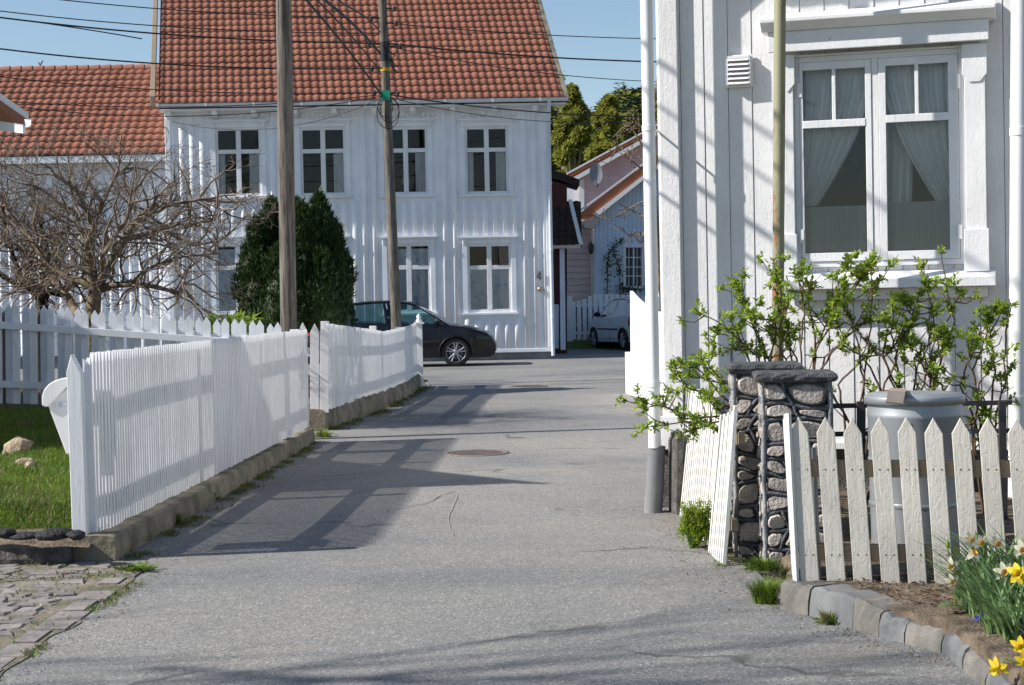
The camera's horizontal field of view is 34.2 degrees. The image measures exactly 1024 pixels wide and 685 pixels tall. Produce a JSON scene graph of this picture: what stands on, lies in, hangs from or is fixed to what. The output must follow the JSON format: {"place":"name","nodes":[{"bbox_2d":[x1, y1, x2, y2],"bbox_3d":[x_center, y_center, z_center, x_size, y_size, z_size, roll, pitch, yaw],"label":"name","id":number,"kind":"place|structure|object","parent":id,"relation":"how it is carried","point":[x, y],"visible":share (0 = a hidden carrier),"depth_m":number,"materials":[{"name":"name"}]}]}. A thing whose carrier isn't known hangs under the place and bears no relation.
{"place":"outdoors","nodes":[
{"label":"outdoors","id":0,"kind":"place"},
{"bbox_2d":[0,403,71,530],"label":"lawn","id":1,"kind":"structure","parent":0,"point":[19,408],"depth_m":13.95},
{"bbox_2d":[2,436,33,454],"bbox_3d":[-3.627,0.780,12.216,0.238,0.188,0.176,-2,2,-23],"label":"garden rock","id":2,"kind":"object","parent":1,"relation":"on","point":[18,443],"visible":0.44,"depth_m":12.16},
{"bbox_2d":[0,528,99,547],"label":"soil","id":3,"kind":"structure","parent":0,"point":[68,542],"depth_m":9.27,"materials":[{"name":"soil"}]},
{"bbox_2d":[34,527,72,540],"bbox_3d":[-2.505,1.049,9.111,0.225,0.071,0.118,-1,1,0],"label":"edging rock","id":4,"kind":"object","parent":3,"relation":"on","point":[53,534],"visible":0.93,"depth_m":9.08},
{"bbox_2d":[0,560,140,675],"bbox_3d":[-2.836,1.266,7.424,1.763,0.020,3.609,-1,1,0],"label":"cobble paving","id":5,"kind":"structure","parent":0,"point":[75,610],"depth_m":8.00,"materials":[{"name":"stone"}]},
{"bbox_2d":[0,375,319,406],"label":"garden soil","id":6,"kind":"structure","parent":0,"point":[39,398],"depth_m":17.97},
{"bbox_2d":[0,93,30,133],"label":"outbuilding","id":7,"kind":"structure","parent":6,"relation":"on","point":[14,117],"depth_m":12.10,"materials":[{"name":"wood"}]},
{"bbox_2d":[0,115,122,381],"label":"fruit tree","id":8,"kind":"object","parent":6,"relation":"on","point":[43,298],"visible":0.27,"depth_m":21.94,"materials":[{"name":"brown plant"}]},
{"bbox_2d":[0,110,278,357],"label":"apple tree","id":9,"kind":"object","parent":6,"relation":"on","point":[94,284],"visible":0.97,"depth_m":19.48,"materials":[{"name":"brown plant"}]},
{"bbox_2d":[0,303,281,406],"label":"picket fence","id":10,"kind":"object","parent":6,"relation":"on","point":[74,333],"visible":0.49,"depth_m":15.60,"materials":[{"name":"paint"}]},
{"bbox_2d":[202,308,264,334],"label":"laurel bush","id":11,"kind":"object","parent":6,"relation":"on","point":[230,318],"visible":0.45,"depth_m":16.51,"materials":[{"name":"green plant"}]},
{"bbox_2d":[276,0,296,331],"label":"utility pole","id":12,"kind":"object","parent":6,"relation":"on","point":[287,244],"visible":0.79,"depth_m":17.34,"materials":[{"name":"wood"}]},
{"bbox_2d":[227,186,359,333],"bbox_3d":[-3.347,-0.797,25.668,2.032,3.279,2.035,-1,1,0],"label":"yew bush","id":13,"kind":"object","parent":6,"relation":"on","point":[326,279],"visible":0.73,"depth_m":25.24,"materials":[{"name":"green plant"}]},
{"bbox_2d":[368,0,402,329],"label":"utility pole","id":14,"kind":"object","parent":6,"relation":"on","point":[387,126],"visible":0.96,"depth_m":28.36,"materials":[{"name":"wood"}]},
{"bbox_2d":[0,17,379,43],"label":"overhead cable","id":15,"kind":"object","parent":14,"relation":"attached to","point":[179,34],"visible":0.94,"depth_m":27.02,"materials":[{"name":"rubber"}]},
{"bbox_2d":[0,10,379,33],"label":"overhead cable","id":16,"kind":"object","parent":14,"relation":"attached to","point":[180,27],"visible":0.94,"depth_m":27.02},
{"bbox_2d":[0,76,381,93],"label":"overhead cable","id":17,"kind":"object","parent":14,"relation":"attached to","point":[181,90],"visible":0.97,"depth_m":27.06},
{"bbox_2d":[0,48,382,69],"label":"overhead cable","id":18,"kind":"object","parent":14,"relation":"attached to","point":[184,64],"visible":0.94,"depth_m":27.07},
{"bbox_2d":[12,94,381,106],"bbox_3d":[-5.195,-3.974,27.134,6.446,0.324,0.070,-2,2,-22],"label":"overhead cable","id":19,"kind":"object","parent":14,"relation":"attached to","point":[190,106],"visible":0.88,"depth_m":27.17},
{"bbox_2d":[19,96,381,116],"bbox_3d":[-5.183,-3.892,27.136,6.467,0.444,0.071,-2,2,-22],"label":"overhead cable","id":20,"kind":"object","parent":14,"relation":"attached to","point":[197,115],"visible":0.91,"depth_m":27.12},
{"bbox_2d":[63,0,379,17],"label":"overhead cable","id":21,"kind":"object","parent":14,"relation":"attached to","point":[209,12],"visible":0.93,"depth_m":27.02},
{"bbox_2d":[305,0,380,93],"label":"overhead cable","id":22,"kind":"object","parent":14,"relation":"attached to","point":[335,34],"visible":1,"depth_m":24.17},
{"bbox_2d":[385,22,655,38],"bbox_3d":[0.334,-5.715,30.617,6.848,0.368,0.146,-2,2,-42],"label":"overhead cable","id":23,"kind":"object","parent":14,"relation":"attached to","point":[516,33],"visible":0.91,"depth_m":30.45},
{"bbox_2d":[386,43,656,62],"bbox_3d":[0.345,-5.315,30.627,6.832,0.273,0.158,-2,2,-42],"label":"overhead cable","id":24,"kind":"object","parent":14,"relation":"attached to","point":[514,54],"visible":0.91,"depth_m":30.41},
{"bbox_2d":[390,94,656,116],"bbox_3d":[0.357,-4.309,30.651,6.815,0.110,0.151,-2,2,-42],"label":"overhead cable","id":25,"kind":"object","parent":14,"relation":"attached to","point":[513,109],"visible":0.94,"depth_m":30.40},
{"bbox_2d":[0,0,656,110],"label":"sky","id":26,"kind":"structure","parent":0,"point":[593,18],"materials":[{"name":"blue"}]},
{"bbox_2d":[0,348,977,684],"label":"road","id":27,"kind":"structure","parent":0,"point":[342,556],"depth_m":8.43,"materials":[{"name":"asphalt"}]},
{"bbox_2d":[110,561,161,573],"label":"grass tuft","id":28,"kind":"object","parent":27,"relation":"on","point":[139,566],"visible":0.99,"depth_m":8.89,"materials":[{"name":"green plant"}]},
{"bbox_2d":[0,384,735,680],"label":"weeds","id":29,"kind":"object","parent":27,"relation":"on","point":[263,476],"visible":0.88,"depth_m":10.39,"materials":[{"name":"green plant"}]},
{"bbox_2d":[307,300,496,366],"bbox_3d":[-2.464,-0.215,37.483,4.224,1.499,2.019,-1,1,0],"label":"parked car","id":30,"kind":"object","parent":27,"relation":"on","point":[453,344],"visible":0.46,"depth_m":36.64,"materials":[{"name":"black paint"}]},
{"bbox_2d":[444,449,509,456],"bbox_3d":[-0.327,1.023,15.437,0.618,0.012,0.618,-1,1,0],"label":"manhole cover","id":31,"kind":"object","parent":27,"relation":"on","point":[478,452],"visible":1,"depth_m":15.37,"materials":[{"name":"metal"}]},
{"bbox_2d":[0,390,954,678],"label":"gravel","id":32,"kind":"structure","parent":27,"relation":"on","point":[846,634],"depth_m":8.05,"materials":[{"name":"gravel"}]},
{"bbox_2d":[567,294,629,341],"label":"picket fence","id":33,"kind":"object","parent":27,"relation":"on","point":[571,320],"depth_m":48.98,"materials":[{"name":"white paint"}]},
{"bbox_2d":[589,297,644,350],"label":"parked car","id":34,"kind":"object","parent":27,"relation":"on","point":[611,323],"visible":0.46,"depth_m":46.65,"materials":[{"name":"silver metal"}]},
{"bbox_2d":[593,76,660,311],"bbox_3d":[2.105,-2.128,29.934,1.274,5.509,0.716,-1,1,0],"label":"bare shrub","id":35,"kind":"object","parent":27,"relation":"on","point":[640,232],"visible":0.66,"depth_m":29.93,"materials":[{"name":"brown plant"}]},
{"bbox_2d":[668,430,683,514],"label":"stone pier","id":36,"kind":"structure","parent":27,"relation":"on","point":[675,461],"depth_m":10.81,"materials":[{"name":"stone"}]},
{"bbox_2d":[673,495,711,548],"bbox_3d":[1.022,1.009,9.345,0.234,0.303,0.206,0,2,36],"label":"spurge","id":37,"kind":"object","parent":27,"relation":"on","point":[695,525],"visible":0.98,"depth_m":9.31,"materials":[{"name":"green plant"}]},
{"bbox_2d":[680,389,723,544],"bbox_3d":[1.165,0.708,10.290,0.164,0.838,1.776,-1,1,-1],"label":"slat fence","id":38,"kind":"object","parent":27,"relation":"on","point":[699,460],"visible":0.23,"depth_m":10.16,"materials":[{"name":"paint"}]},
{"bbox_2d":[708,405,744,565],"bbox_3d":[1.146,0.742,8.911,0.132,0.838,0.484,-1,1,-2],"label":"slat fence","id":39,"kind":"object","parent":27,"relation":"on","point":[723,521],"visible":0.97,"depth_m":8.81,"materials":[{"name":"paint"}]},
{"bbox_2d":[738,555,783,571],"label":"grass tuft","id":40,"kind":"object","parent":27,"relation":"on","point":[756,564],"visible":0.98,"depth_m":8.51,"materials":[{"name":"green plant"}]},
{"bbox_2d":[735,573,786,604],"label":"grass tuft","id":41,"kind":"object","parent":27,"relation":"on","point":[765,592],"visible":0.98,"depth_m":7.59,"materials":[{"name":"plant"}]},
{"bbox_2d":[780,579,1012,684],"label":"stone kerb","id":42,"kind":"structure","parent":27,"relation":"on","point":[869,612],"depth_m":6.87,"materials":[{"name":"stone"}]},
{"bbox_2d":[567,340,620,348],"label":"verge","id":43,"kind":"structure","parent":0,"point":[581,344],"depth_m":48.37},
{"bbox_2d":[423,380,783,593],"bbox_3d":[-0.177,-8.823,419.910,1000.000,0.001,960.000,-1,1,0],"label":"ground","id":44,"kind":"structure","parent":0,"point":[730,551],"depth_m":8.66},
{"bbox_2d":[0,546,72,564],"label":"kerbstone","id":45,"kind":"object","parent":44,"relation":"on","point":[35,555],"visible":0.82,"depth_m":9.18,"materials":[{"name":"stone"}]},
{"bbox_2d":[0,60,168,368],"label":"house wing","id":46,"kind":"structure","parent":44,"relation":"on","point":[141,131],"depth_m":40.69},
{"bbox_2d":[73,428,314,561],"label":"concrete wall","id":47,"kind":"structure","parent":44,"relation":"on","point":[119,540],"depth_m":10.92,"materials":[{"name":"concrete"}]},
{"bbox_2d":[67,329,308,534],"bbox_3d":[-2.289,0.520,13.160,0.159,1.119,7.758,-1,1,2],"label":"picket fence","id":48,"kind":"object","parent":47,"relation":"on","point":[150,427],"visible":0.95,"depth_m":11.14,"materials":[{"name":"white paint"}]},
{"bbox_2d":[42,377,68,453],"bbox_3d":[-2.554,0.414,9.577,0.221,0.438,0.280,-1,1,0],"label":"mailbox","id":49,"kind":"object","parent":48,"relation":"attached to","point":[54,398],"visible":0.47,"depth_m":9.45,"materials":[{"name":"metal"}]},
{"bbox_2d":[305,391,385,430],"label":"concrete wall","id":50,"kind":"structure","parent":44,"relation":"on","point":[362,406],"depth_m":19.85,"materials":[{"name":"concrete"}]},
{"bbox_2d":[299,322,329,412],"bbox_3d":[-2.331,0.284,18.733,0.570,1.020,0.067,-1,1,0],"label":"picket fence","id":51,"kind":"object","parent":50,"relation":"on","point":[314,350],"visible":0.5,"depth_m":18.70,"materials":[{"name":"white paint"}]},
{"bbox_2d":[321,314,423,408],"bbox_3d":[-1.820,0.243,23.498,0.250,1.240,9.324,-1,1,4],"label":"picket fence","id":52,"kind":"object","parent":50,"relation":"on","point":[366,362],"visible":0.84,"depth_m":21.51,"materials":[{"name":"white paint"}]},
{"bbox_2d":[150,0,568,363],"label":"white house","id":53,"kind":"structure","parent":44,"relation":"on","point":[453,225],"depth_m":40.12,"materials":[{"name":"paint"}]},
{"bbox_2d":[210,236,245,315],"bbox_3d":[-6.585,-1.595,39.985,1.392,1.913,0.195,-1,1,-1],"label":"window","id":54,"kind":"structure","parent":53,"relation":"in","point":[215,278],"depth_m":39.98,"materials":[{"name":"white paint"}]},
{"bbox_2d":[218,249,245,310],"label":"curtain","id":55,"kind":"object","parent":53,"relation":"hanging from","point":[224,279],"visible":0.32,"depth_m":40.06,"materials":[{"name":"fabric"}]},
{"bbox_2d":[207,119,267,198],"bbox_3d":[-6.559,-4.387,39.919,1.420,1.881,0.195,-1,1,-1],"label":"window","id":56,"kind":"structure","parent":53,"relation":"in","point":[260,123],"depth_m":39.93,"materials":[{"name":"white paint"}]},
{"bbox_2d":[219,154,259,193],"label":"curtain","id":57,"kind":"object","parent":53,"relation":"hanging from","point":[254,174],"visible":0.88,"depth_m":40.06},
{"bbox_2d":[294,119,352,197],"bbox_3d":[-4.537,-4.408,39.972,1.420,1.874,0.195,-1,1,-1],"label":"window","id":58,"kind":"structure","parent":53,"relation":"in","point":[346,152],"depth_m":39.98,"materials":[{"name":"white paint"}]},
{"bbox_2d":[333,153,343,192],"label":"curtain","id":59,"kind":"object","parent":53,"relation":"hanging from","point":[338,173],"visible":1,"depth_m":40.12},
{"bbox_2d":[376,119,434,197],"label":"window","id":60,"kind":"structure","parent":53,"relation":"in","point":[405,150],"depth_m":40.04,"materials":[{"name":"white paint"}]},
{"bbox_2d":[380,236,437,315],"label":"window","id":61,"kind":"structure","parent":53,"relation":"in","point":[431,266],"depth_m":40.11,"materials":[{"name":"white paint"}]},
{"bbox_2d":[398,249,428,309],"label":"curtain","id":62,"kind":"object","parent":53,"relation":"hanging from","point":[420,287],"visible":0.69,"depth_m":40.19,"materials":[{"name":"fabric"}]},
{"bbox_2d":[415,152,425,191],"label":"curtain","id":63,"kind":"object","parent":53,"relation":"hanging from","point":[420,170],"visible":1,"depth_m":40.17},
{"bbox_2d":[467,152,505,190],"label":"curtain","id":64,"kind":"object","parent":53,"relation":"hanging from","point":[500,171],"visible":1,"depth_m":40.21,"materials":[{"name":"fabric"}]},
{"bbox_2d":[457,118,515,196],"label":"window","id":65,"kind":"structure","parent":53,"relation":"in","point":[508,149],"depth_m":40.09,"materials":[{"name":"white paint"}]},
{"bbox_2d":[460,236,518,314],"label":"window","id":66,"kind":"structure","parent":53,"relation":"in","point":[466,241],"depth_m":40.16,"materials":[{"name":"white paint"}]},
{"bbox_2d":[470,269,509,309],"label":"curtain","id":67,"kind":"object","parent":53,"relation":"hanging from","point":[479,294],"visible":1,"depth_m":40.24,"materials":[{"name":"fabric"}]},
{"bbox_2d":[384,373,420,407],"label":"concrete wall","id":68,"kind":"structure","parent":44,"relation":"on","point":[398,392],"depth_m":24.26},
{"bbox_2d":[551,169,582,353],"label":"red porch","id":69,"kind":"object","parent":44,"relation":"on","point":[566,223],"visible":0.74,"depth_m":44.19,"materials":[{"name":"paint"}]},
{"bbox_2d":[554,251,558,303],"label":"door","id":70,"kind":"structure","parent":69,"relation":"in","point":[556,253],"depth_m":44.17,"materials":[{"name":"red paint"}]},
{"bbox_2d":[551,82,592,174],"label":"birch tree","id":71,"kind":"object","parent":44,"relation":"on","point":[566,153],"visible":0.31,"depth_m":87.27,"materials":[{"name":"green plant"}]},
{"bbox_2d":[583,93,622,160],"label":"birch tree","id":72,"kind":"object","parent":44,"relation":"on","point":[607,104],"visible":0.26,"depth_m":95.12,"materials":[{"name":"green plant"}]},
{"bbox_2d":[566,124,657,243],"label":"pink house","id":73,"kind":"structure","parent":44,"relation":"on","point":[617,168],"depth_m":61.87,"materials":[{"name":"paint"}]},
{"bbox_2d":[567,155,659,340],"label":"cottage","id":74,"kind":"structure","parent":44,"relation":"on","point":[586,274],"depth_m":53.93,"materials":[{"name":"white paint"}]},
{"bbox_2d":[602,237,644,299],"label":"climbing plant","id":75,"kind":"object","parent":74,"relation":"attached to","point":[618,270],"visible":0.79,"depth_m":53.71,"materials":[{"name":"green plant"}]},
{"bbox_2d":[623,246,644,287],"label":"window","id":76,"kind":"structure","parent":74,"relation":"in","point":[633,256],"depth_m":53.93,"materials":[{"name":"white paint"}]},
{"bbox_2d":[617,107,641,140],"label":"oak tree","id":77,"kind":"object","parent":44,"relation":"on","point":[624,133],"visible":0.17,"depth_m":119.31,"materials":[{"name":"green plant"}]},
{"bbox_2d":[625,291,661,400],"bbox_3d":[2.030,0.096,22.503,0.220,1.628,4.700,-1,1,-6],"label":"lane fence","id":78,"kind":"object","parent":44,"relation":"on","point":[635,365],"visible":0.24,"depth_m":23.87,"materials":[{"name":"white paint"}]},
{"bbox_2d":[726,361,803,561],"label":"stone pillar","id":79,"kind":"structure","parent":44,"relation":"on","point":[744,398],"depth_m":8.96,"materials":[{"name":"stone"}]},
{"bbox_2d":[751,369,837,572],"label":"stone pillar","id":80,"kind":"structure","parent":44,"relation":"on","point":[805,396],"depth_m":8.57,"materials":[{"name":"stone"}]},
{"bbox_2d":[640,0,1023,512],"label":"timber house","id":81,"kind":"structure","parent":44,"relation":"on","point":[715,69],"depth_m":10.77,"materials":[{"name":"white paint"}]},
{"bbox_2d":[803,68,864,206],"bbox_3d":[2.112,-1.338,10.811,0.506,0.891,0.060,-1,1,16],"label":"curtain","id":82,"kind":"object","parent":81,"relation":"hanging from","point":[826,151],"visible":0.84,"depth_m":10.83,"materials":[{"name":"fabric"}]},
{"bbox_2d":[805,205,866,261],"bbox_3d":[2.098,-0.678,10.804,0.526,0.410,0.016,-1,1,16],"label":"curtain","id":83,"kind":"object","parent":81,"relation":"hanging from","point":[836,229],"visible":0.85,"depth_m":10.80,"materials":[{"name":"fabric"}]},
{"bbox_2d":[760,0,995,300],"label":"window","id":84,"kind":"structure","parent":81,"relation":"in","point":[959,21],"depth_m":10.55,"materials":[{"name":"white paint"}]},
{"bbox_2d":[886,101,912,202],"bbox_3d":[2.521,-1.168,10.826,0.220,1.248,0.060,-1,1,16],"label":"curtain","id":85,"kind":"object","parent":81,"relation":"hanging from","point":[899,173],"visible":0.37,"depth_m":10.83,"materials":[{"name":"fabric"}]},
{"bbox_2d":[886,63,948,200],"bbox_3d":[2.608,-1.344,10.664,0.484,0.891,0.060,-1,1,17],"label":"curtain","id":86,"kind":"object","parent":81,"relation":"hanging from","point":[926,144],"visible":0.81,"depth_m":10.65,"materials":[{"name":"fabric"}]},
{"bbox_2d":[888,201,960,259],"bbox_3d":[2.627,-0.691,10.647,0.514,0.423,0.016,-1,1,16],"label":"curtain","id":87,"kind":"object","parent":81,"relation":"hanging from","point":[921,225],"visible":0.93,"depth_m":10.65,"materials":[{"name":"fabric"}]},
{"bbox_2d":[728,490,1023,684],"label":"flower bed","id":88,"kind":"object","parent":44,"relation":"on","point":[973,635],"visible":0.16,"depth_m":6.92,"materials":[{"name":"soil"}]},
{"bbox_2d":[615,340,729,443],"bbox_3d":[1.045,0.420,9.381,0.542,0.860,0.959,0,2,36],"label":"rose bush","id":89,"kind":"object","parent":88,"relation":"on","point":[673,365],"visible":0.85,"depth_m":9.33,"materials":[{"name":"green plant"}]},
{"bbox_2d":[676,251,804,376],"bbox_3d":[1.357,0.157,9.765,0.795,1.396,0.287,-1,1,0],"label":"rose bush","id":90,"kind":"object","parent":88,"relation":"on","point":[737,286],"visible":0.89,"depth_m":9.74,"materials":[{"name":"green plant"}]},
{"bbox_2d":[772,0,785,360],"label":"steel pole","id":91,"kind":"object","parent":88,"relation":"on","point":[779,123],"visible":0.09,"depth_m":10.29,"materials":[{"name":"metal"}]},
{"bbox_2d":[749,250,900,368],"bbox_3d":[1.809,0.187,9.603,0.855,1.449,0.421,-1,1,0],"label":"rose bush","id":92,"kind":"object","parent":88,"relation":"on","point":[785,304],"visible":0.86,"depth_m":9.60,"materials":[{"name":"green plant"}]},
{"bbox_2d":[812,249,946,505],"bbox_3d":[2.069,0.220,9.521,0.805,1.517,0.421,-1,1,21],"label":"rose bush","id":93,"kind":"object","parent":88,"relation":"on","point":[840,302],"visible":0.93,"depth_m":9.50,"materials":[{"name":"green plant"}]},
{"bbox_2d":[783,413,1023,583],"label":"picket fence","id":94,"kind":"object","parent":88,"relation":"on","point":[806,468],"visible":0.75,"depth_m":7.37,"materials":[{"name":"paint"}]},
{"bbox_2d":[864,388,971,544],"bbox_3d":[2.026,0.660,8.275,0.522,0.875,0.542,-1,1,0],"label":"dustbin","id":95,"kind":"object","parent":88,"relation":"on","point":[892,408],"visible":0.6,"depth_m":8.11,"materials":[{"name":"metal"}]},
{"bbox_2d":[860,245,982,424],"bbox_3d":[2.361,0.210,9.518,0.684,1.543,0.429,-1,1,0],"label":"rose bush","id":96,"kind":"object","parent":88,"relation":"on","point":[944,333],"visible":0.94,"depth_m":9.52,"materials":[{"name":"green plant"}]},
{"bbox_2d":[833,400,1011,519],"bbox_3d":[2.275,0.724,9.261,1.029,0.809,0.046,-1,1,0],"label":"iron railing","id":97,"kind":"object","parent":88,"relation":"on","point":[1002,430],"visible":0.25,"depth_m":9.24,"materials":[{"name":"metal"}]},
{"bbox_2d":[821,569,1023,640],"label":"leaf litter","id":98,"kind":"object","parent":88,"relation":"on","point":[922,593],"visible":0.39,"depth_m":7.18,"materials":[{"name":"plant"}]},
{"bbox_2d":[904,531,1023,578],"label":"daffodil","id":99,"kind":"object","parent":98,"relation":"on","point":[985,552],"depth_m":6.81,"materials":[{"name":"plant"}]},
{"bbox_2d":[927,549,996,617],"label":"daffodil","id":100,"kind":"object","parent":88,"relation":"on","point":[969,594],"depth_m":6.62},
{"bbox_2d":[921,551,1014,613],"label":"daffodil","id":101,"kind":"object","parent":88,"relation":"on","point":[952,578],"depth_m":6.70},
{"bbox_2d":[926,561,1023,634],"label":"daffodil","id":102,"kind":"object","parent":88,"relation":"on","point":[988,621],"depth_m":6.28,"materials":[{"name":"plant"}]},
{"bbox_2d":[928,534,1022,621],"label":"daffodil","id":103,"kind":"object","parent":88,"relation":"on","point":[978,587],"depth_m":6.52,"materials":[{"name":"plant"}]},
{"bbox_2d":[936,522,1023,573],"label":"daffodil","id":104,"kind":"object","parent":88,"relation":"on","point":[1014,558],"depth_m":6.84,"materials":[{"name":"plant"}]},
{"bbox_2d":[941,297,1021,513],"bbox_3d":[2.678,0.397,9.437,0.513,1.317,0.415,-1,1,0],"label":"rose bush","id":105,"kind":"object","parent":88,"relation":"on","point":[997,307],"visible":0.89,"depth_m":9.46,"materials":[{"name":"green plant"}]},
{"bbox_2d":[958,539,1023,624],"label":"daffodil","id":106,"kind":"object","parent":88,"relation":"on","point":[1014,588],"depth_m":6.50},
{"bbox_2d":[973,583,1023,642],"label":"daffodil leaves","id":107,"kind":"object","parent":88,"relation":"on","point":[1010,630],"visible":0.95,"depth_m":6.09,"materials":[{"name":"green plant"}]},
{"bbox_2d":[988,622,1023,676],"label":"daffodil","id":108,"kind":"object","parent":88,"relation":"on","point":[995,667],"visible":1,"depth_m":5.57,"materials":[{"name":"yellow plant"}]},
{"bbox_2d":[1005,562,1023,616],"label":"daffodil","id":109,"kind":"object","parent":88,"relation":"on","point":[1016,571],"visible":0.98,"depth_m":6.12,"materials":[{"name":"yellow plant"}]},
{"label":"hill","id":110,"kind":"structure","parent":0,"visible":0},
{"bbox_2d":[550,82,656,170],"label":"forest","id":111,"kind":"object","parent":110,"relation":"on","point":[627,99],"visible":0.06,"depth_m":266.16,"materials":[{"name":"green plant"}]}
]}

